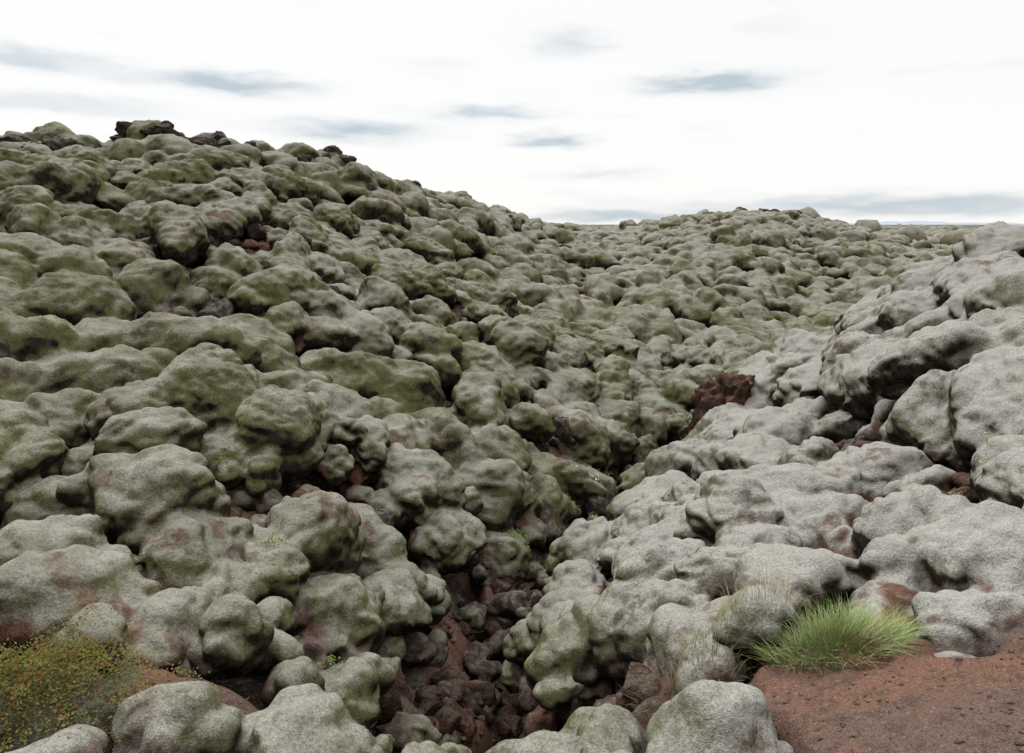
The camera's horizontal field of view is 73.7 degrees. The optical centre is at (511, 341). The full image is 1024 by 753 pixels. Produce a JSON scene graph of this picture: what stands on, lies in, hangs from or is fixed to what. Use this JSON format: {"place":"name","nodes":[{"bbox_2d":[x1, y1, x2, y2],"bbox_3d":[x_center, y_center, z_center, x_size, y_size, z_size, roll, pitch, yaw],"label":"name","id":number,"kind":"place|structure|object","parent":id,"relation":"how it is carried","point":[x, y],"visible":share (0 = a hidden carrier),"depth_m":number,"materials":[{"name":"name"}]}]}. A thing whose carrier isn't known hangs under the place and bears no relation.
{"place":"outdoors","nodes":[
{"label":"outdoors","id":0,"kind":"place"},
{"bbox_2d":[0,203,1023,752],"bbox_3d":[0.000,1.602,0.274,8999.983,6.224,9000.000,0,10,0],"label":"ground","id":1,"kind":"structure","parent":0,"point":[918,727],"depth_m":2.75,"materials":[{"name":"soil"}]},
{"bbox_2d":[0,589,248,752],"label":"heath shrub","id":2,"kind":"object","parent":1,"relation":"on","point":[35,667],"visible":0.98,"depth_m":2.86,"materials":[{"name":"green plant"}]},
{"bbox_2d":[314,654,345,667],"bbox_3d":[-1.090,2.135,4.112,0.165,0.551,0.160,3,10,15],"label":"herb","id":3,"kind":"object","parent":1,"relation":"on","point":[328,660],"visible":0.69,"depth_m":4.07,"materials":[{"name":"green plant"}]},
{"bbox_2d":[0,120,915,526],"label":"bare lava rocks","id":4,"kind":"object","parent":1,"relation":"on","point":[224,306],"visible":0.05,"depth_m":13.77,"materials":[{"name":"grey stone"}]},
{"bbox_2d":[0,120,953,346],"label":"mossy lava boulders","id":5,"kind":"object","parent":1,"relation":"on","point":[807,285],"visible":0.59,"depth_m":22.55,"materials":[{"name":"plant"}]},
{"bbox_2d":[0,342,1023,752],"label":"mossy lava boulders","id":6,"kind":"object","parent":1,"relation":"on","point":[136,474],"visible":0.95,"depth_m":4.45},
{"bbox_2d":[213,440,231,464],"bbox_3d":[-2.324,0.907,5.439,0.187,0.214,0.162,0,10,0],"label":"herb","id":7,"kind":"object","parent":6,"relation":"on","point":[222,455],"visible":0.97,"depth_m":5.41,"materials":[{"name":"green plant"}]},
{"bbox_2d":[260,532,290,546],"bbox_3d":[-1.597,1.342,4.591,0.185,0.107,0.166,0,10,0],"label":"herb","id":8,"kind":"object","parent":6,"relation":"on","point":[269,543],"visible":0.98,"depth_m":4.58,"materials":[{"name":"green plant"}]},
{"bbox_2d":[0,144,1023,568],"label":"mossy lava boulders","id":9,"kind":"object","parent":1,"relation":"on","point":[402,332],"visible":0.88,"depth_m":9.57,"materials":[{"name":"plant"}]},
{"bbox_2d":[496,497,538,570],"bbox_3d":[0.128,2.311,7.521,0.621,1.343,0.574,0,10,0],"label":"creeping herb","id":10,"kind":"object","parent":1,"relation":"on","point":[518,537],"visible":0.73,"depth_m":7.45,"materials":[{"name":"green plant"}]},
{"bbox_2d":[93,239,979,743],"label":"red gully rocks","id":11,"kind":"object","parent":1,"relation":"on","point":[475,699],"visible":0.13,"depth_m":5.36,"materials":[{"name":"brown stone"}]},
{"bbox_2d":[542,479,619,529],"bbox_3d":[0.931,2.256,8.768,1.099,1.108,1.572,0,10,0],"label":"creeping herb","id":12,"kind":"object","parent":1,"relation":"on","point":[574,502],"visible":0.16,"depth_m":8.90,"materials":[{"name":"green plant"}]},
{"bbox_2d":[621,593,734,714],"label":"dry grass","id":13,"kind":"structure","parent":1,"relation":"on","point":[671,666],"depth_m":3.49,"materials":[{"name":"plant"}]},
{"bbox_2d":[677,371,754,439],"bbox_3d":[3.761,1.281,11.642,1.756,1.644,1.136,-5,11,-26],"label":"red lava rock","id":14,"kind":"object","parent":1,"relation":"on","point":[723,388],"visible":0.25,"depth_m":11.21,"materials":[{"name":"brown stone"}]},
{"bbox_2d":[664,581,778,701],"bbox_3d":[0.989,1.521,3.303,0.538,0.672,0.423,0,10,0],"label":"grass tussock","id":15,"kind":"object","parent":1,"relation":"on","point":[681,649],"depth_m":3.31,"materials":[{"name":"plant"}]},
{"bbox_2d":[708,554,823,680],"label":"dry grass","id":16,"kind":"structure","parent":1,"relation":"on","point":[767,580],"depth_m":3.36,"materials":[{"name":"plant"}]},
{"bbox_2d":[580,206,976,244],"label":"mossy lava boulders","id":17,"kind":"object","parent":1,"relation":"on","point":[947,235],"visible":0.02,"depth_m":40.84,"materials":[{"name":"stone"}]},
{"bbox_2d":[740,591,941,671],"bbox_3d":[1.471,1.371,3.120,0.939,0.410,0.701,0,10,0],"label":"grass tussock","id":18,"kind":"object","parent":1,"relation":"on","point":[841,626],"depth_m":3.10,"materials":[{"name":"plant"}]},
{"bbox_2d":[869,458,991,501],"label":"dry grass","id":19,"kind":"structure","parent":1,"relation":"on","point":[929,482],"depth_m":4.41,"materials":[{"name":"plant"}]},
{"bbox_2d":[948,432,1002,497],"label":"yellow flowers","id":20,"kind":"object","parent":1,"relation":"on","point":[979,463],"visible":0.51,"depth_m":4.49,"materials":[{"name":"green plant"}]},
{"bbox_2d":[0,0,1023,224],"label":"sky","id":21,"kind":"structure","parent":0,"point":[581,112],"materials":[{"name":"white"}]},
{"bbox_2d":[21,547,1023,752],"bbox_3d":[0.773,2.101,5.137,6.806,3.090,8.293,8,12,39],"label":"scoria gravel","id":22,"kind":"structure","parent":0,"point":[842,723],"depth_m":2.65,"materials":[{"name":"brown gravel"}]},
{"bbox_2d":[849,221,1023,224],"bbox_3d":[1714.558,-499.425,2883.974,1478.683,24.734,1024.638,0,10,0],"label":"distant mountains","id":23,"kind":"structure","parent":0,"point":[924,223],"depth_m":2929.20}
]}

